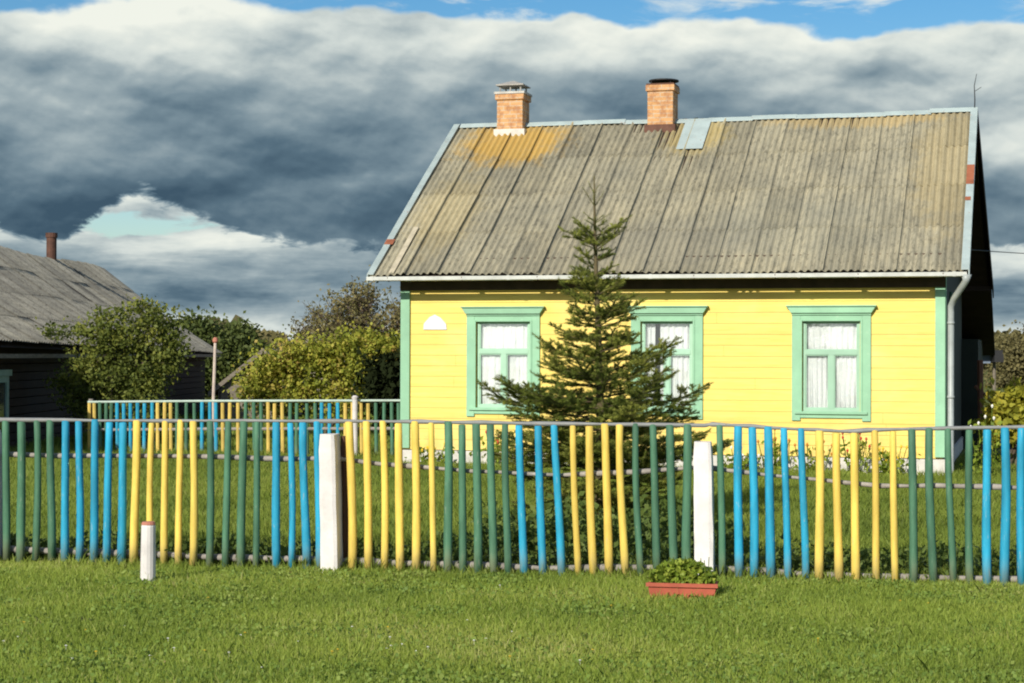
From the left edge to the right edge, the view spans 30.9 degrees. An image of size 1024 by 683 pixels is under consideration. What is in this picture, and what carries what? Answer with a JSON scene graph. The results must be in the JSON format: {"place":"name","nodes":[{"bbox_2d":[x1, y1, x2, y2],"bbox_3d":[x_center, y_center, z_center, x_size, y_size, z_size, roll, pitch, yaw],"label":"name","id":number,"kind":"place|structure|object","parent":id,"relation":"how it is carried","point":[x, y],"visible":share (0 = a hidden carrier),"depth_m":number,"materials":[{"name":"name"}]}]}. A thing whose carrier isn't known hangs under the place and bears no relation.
{"place":"outdoors","nodes":[
{"label":"outdoors","id":0,"kind":"place"},
{"bbox_2d":[292,325,353,408],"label":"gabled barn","id":1,"kind":"structure","parent":0,"point":[315,372],"depth_m":62.19,"materials":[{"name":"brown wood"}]},
{"bbox_2d":[0,0,1023,338],"label":"sky","id":2,"kind":"structure","parent":0,"point":[256,157],"materials":[{"name":"grey"}]},
{"bbox_2d":[0,370,1023,682],"bbox_3d":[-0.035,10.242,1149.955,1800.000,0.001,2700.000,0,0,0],"label":"ground","id":3,"kind":"structure","parent":0,"point":[998,450],"depth_m":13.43,"materials":[{"name":"green plant"}]},
{"bbox_2d":[0,233,221,448],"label":"log house","id":4,"kind":"structure","parent":3,"relation":"on","point":[49,287],"depth_m":42.00,"materials":[{"name":"grey wood"}]},
{"bbox_2d":[0,370,11,436],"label":"window","id":5,"kind":"structure","parent":4,"relation":"in","point":[4,374],"depth_m":34.87,"materials":[{"name":"teal wood"}]},
{"bbox_2d":[34,293,194,441],"bbox_3d":[-7.975,0.584,37.057,3.384,3.098,2.135,0,0,0],"label":"elder bush","id":6,"kind":"object","parent":3,"relation":"on","point":[142,378],"visible":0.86,"depth_m":36.78,"materials":[{"name":"green plant"}]},
{"bbox_2d":[140,521,155,580],"bbox_3d":[-2.931,1.725,14.897,0.120,0.548,0.122,0,0,0],"label":"marker post","id":7,"kind":"object","parent":3,"relation":"on","point":[148,549],"visible":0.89,"depth_m":14.85,"materials":[{"name":"white paint"}]},
{"bbox_2d":[9,410,394,456],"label":"garden grass","id":8,"kind":"structure","parent":3,"relation":"on","point":[30,446],"depth_m":37.15,"materials":[{"name":"green plant"}]},
{"bbox_2d":[172,304,233,399],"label":"broadleaf tree","id":9,"kind":"object","parent":3,"relation":"on","point":[197,326],"visible":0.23,"depth_m":65.60,"materials":[{"name":"green plant"}]},
{"bbox_2d":[212,337,217,426],"bbox_3d":[-5.704,1.029,35.493,0.118,2.220,0.110,0,0,0],"label":"slim pole","id":10,"kind":"object","parent":3,"relation":"on","point":[215,340],"visible":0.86,"depth_m":35.47,"materials":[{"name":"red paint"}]},
{"bbox_2d":[10,530,439,569],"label":"weeds","id":11,"kind":"object","parent":3,"relation":"on","point":[267,551],"visible":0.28,"depth_m":16.29,"materials":[{"name":"green plant"}]},
{"bbox_2d":[203,310,274,396],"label":"broadleaf tree","id":12,"kind":"object","parent":3,"relation":"on","point":[236,340],"visible":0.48,"depth_m":65.41,"materials":[{"name":"green plant"}]},
{"bbox_2d":[87,395,399,454],"bbox_3d":[-4.913,1.592,33.783,6.314,1.255,0.209,0,0,16],"label":"picket fence","id":13,"kind":"object","parent":3,"relation":"on","point":[354,400],"visible":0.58,"depth_m":33.79,"materials":[{"name":"green paint"}]},
{"bbox_2d":[208,348,306,418],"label":"board shed","id":14,"kind":"structure","parent":3,"relation":"on","point":[220,394],"depth_m":52.19,"materials":[{"name":"grey wood"}]},
{"bbox_2d":[222,317,400,435],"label":"bush","id":15,"kind":"object","parent":3,"relation":"on","point":[297,363],"visible":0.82,"depth_m":40.68,"materials":[{"name":"green plant"}]},
{"bbox_2d":[276,299,388,418],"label":"fruit tree","id":16,"kind":"object","parent":3,"relation":"on","point":[304,329],"visible":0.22,"depth_m":47.65,"materials":[{"name":"green plant"}]},
{"bbox_2d":[305,265,400,434],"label":"apple tree","id":17,"kind":"object","parent":3,"relation":"on","point":[359,303],"visible":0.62,"depth_m":41.68,"materials":[{"name":"green plant"}]},
{"bbox_2d":[341,341,399,438],"bbox_3d":[-2.589,1.055,39.569,2.082,2.224,2.013,0,0,17],"label":"yew bush","id":18,"kind":"object","parent":3,"relation":"on","point":[381,379],"visible":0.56,"depth_m":39.15,"materials":[{"name":"green plant"}]},
{"bbox_2d":[404,442,454,466],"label":"flowering plant","id":19,"kind":"object","parent":3,"relation":"on","point":[422,458],"visible":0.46,"depth_m":30.50,"materials":[{"name":"green plant"}]},
{"bbox_2d":[23,597,928,656],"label":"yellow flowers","id":20,"kind":"object","parent":3,"relation":"on","point":[509,655],"visible":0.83,"depth_m":11.96,"materials":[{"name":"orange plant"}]},
{"bbox_2d":[469,430,515,466],"bbox_3d":[-0.312,1.785,30.241,0.786,0.678,0.600,0,0,20],"label":"flowering plant","id":21,"kind":"object","parent":3,"relation":"on","point":[496,441],"visible":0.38,"depth_m":30.23,"materials":[{"name":"green plant"}]},
{"bbox_2d":[0,447,1016,583],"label":"lawn grass","id":22,"kind":"structure","parent":3,"relation":"on","point":[865,523],"depth_m":22.14,"materials":[{"name":"green plant"}]},
{"bbox_2d":[0,417,1023,586],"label":"picket fence","id":23,"kind":"object","parent":3,"relation":"on","point":[334,459],"visible":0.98,"depth_m":15.53,"materials":[{"name":"green paint"}]},
{"bbox_2d":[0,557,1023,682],"bbox_3d":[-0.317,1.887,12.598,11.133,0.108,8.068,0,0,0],"label":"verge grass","id":24,"kind":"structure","parent":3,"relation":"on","point":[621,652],"depth_m":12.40,"materials":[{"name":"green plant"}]},
{"bbox_2d":[183,314,1022,371],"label":"distant wood","id":25,"kind":"object","parent":3,"relation":"on","point":[271,335],"depth_m":244.32,"materials":[{"name":"green plant"}]},
{"bbox_2d":[477,176,733,519],"bbox_3d":[1.018,0.107,20.014,2.900,3.827,2.470,1,-1,-43],"label":"spruce tree","id":26,"kind":"object","parent":3,"relation":"on","point":[620,408],"visible":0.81,"depth_m":19.73,"materials":[{"name":"green plant"}]},
{"bbox_2d":[471,490,761,554],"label":"undergrowth","id":27,"kind":"object","parent":3,"relation":"on","point":[550,527],"visible":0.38,"depth_m":17.10,"materials":[{"name":"green plant"}]},
{"bbox_2d":[366,74,994,474],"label":"wooden house","id":28,"kind":"structure","parent":3,"relation":"on","point":[814,270],"depth_m":30.73,"materials":[{"name":"yellow wood"}]},
{"bbox_2d":[460,306,544,415],"bbox_3d":[-0.142,0.333,30.714,1.439,1.829,0.242,0,0,16],"label":"window","id":29,"kind":"structure","parent":28,"relation":"in","point":[506,343],"depth_m":30.77,"materials":[{"name":"paint"}]},
{"bbox_2d":[628,306,708,418],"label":"window","id":30,"kind":"structure","parent":28,"relation":"in","point":[688,359],"depth_m":29.99,"materials":[{"name":"paint"}]},
{"bbox_2d":[786,305,876,420],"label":"window","id":31,"kind":"structure","parent":28,"relation":"in","point":[836,338],"depth_m":29.31,"materials":[{"name":"paint"}]},
{"bbox_2d":[971,249,1023,253],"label":"power cable","id":32,"kind":"object","parent":28,"relation":"attached to","point":[996,251],"visible":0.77,"depth_m":36.56,"materials":[{"name":"black metal"}]},
{"bbox_2d":[646,581,717,598],"bbox_3d":[1.304,1.895,14.114,0.543,0.126,0.252,0,0,10],"label":"planter tray","id":33,"kind":"object","parent":3,"relation":"on","point":[679,588],"visible":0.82,"depth_m":14.01,"materials":[{"name":"plastic"}]},
{"bbox_2d":[648,556,717,583],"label":"potted plants","id":34,"kind":"object","parent":33,"relation":"on","point":[685,570],"visible":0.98,"depth_m":14.06,"materials":[{"name":"green plant"}]},
{"bbox_2d":[421,528,1016,581],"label":"weeds","id":35,"kind":"object","parent":3,"relation":"on","point":[796,558],"visible":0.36,"depth_m":15.72,"materials":[{"name":"green plant"}]},
{"bbox_2d":[715,446,763,472],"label":"flowering plant","id":36,"kind":"object","parent":3,"relation":"on","point":[744,463],"visible":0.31,"depth_m":29.16,"materials":[{"name":"green plant"}]},
{"bbox_2d":[757,430,793,471],"bbox_3d":[4.099,1.733,29.047,0.642,0.772,0.600,0,0,0],"label":"flowering plant","id":37,"kind":"object","parent":3,"relation":"on","point":[776,464],"visible":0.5,"depth_m":28.99,"materials":[{"name":"green plant"}]},
{"bbox_2d":[788,440,831,473],"bbox_3d":[4.669,1.833,28.858,0.761,0.588,0.534,0,0,28],"label":"flowering plant","id":38,"kind":"object","parent":3,"relation":"on","point":[812,466],"visible":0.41,"depth_m":28.87,"materials":[{"name":"green plant"}]},
{"bbox_2d":[840,433,880,475],"bbox_3d":[5.327,1.748,28.724,0.617,0.747,0.593,0,-1,34],"label":"flowering plant","id":39,"kind":"object","parent":3,"relation":"on","point":[862,459],"visible":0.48,"depth_m":28.69,"materials":[{"name":"green plant"}]},
{"bbox_2d":[866,445,920,475],"bbox_3d":[5.862,1.862,28.532,0.871,0.532,0.566,0,0,0],"label":"flowering plant","id":40,"kind":"object","parent":3,"relation":"on","point":[883,467],"visible":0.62,"depth_m":28.51,"materials":[{"name":"green plant"}]},
{"bbox_2d":[960,404,1002,477],"bbox_3d":[7.202,1.533,28.190,0.772,1.150,0.641,0,0,0],"label":"flowering plant","id":41,"kind":"object","parent":3,"relation":"on","point":[978,453],"visible":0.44,"depth_m":28.18,"materials":[{"name":"green plant"}]},
{"bbox_2d":[974,360,990,451],"bbox_3d":[9.231,1.278,35.995,0.496,1.836,0.114,0,0,0],"label":"braced post","id":42,"kind":"object","parent":3,"relation":"on","point":[981,393],"visible":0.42,"depth_m":35.95,"materials":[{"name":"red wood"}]},
{"bbox_2d":[983,350,1003,390],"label":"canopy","id":43,"kind":"object","parent":3,"relation":"on","point":[998,356],"visible":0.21,"depth_m":44.70,"materials":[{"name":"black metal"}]},
{"bbox_2d":[971,375,1023,464],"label":"yellow shrub","id":44,"kind":"object","parent":3,"relation":"on","point":[1008,409],"visible":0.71,"depth_m":30.82,"materials":[{"name":"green plant"}]},
{"bbox_2d":[983,320,1023,387],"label":"tree","id":45,"kind":"object","parent":3,"relation":"on","point":[1010,366],"visible":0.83,"depth_m":109.21,"materials":[{"name":"green plant"}]}
]}

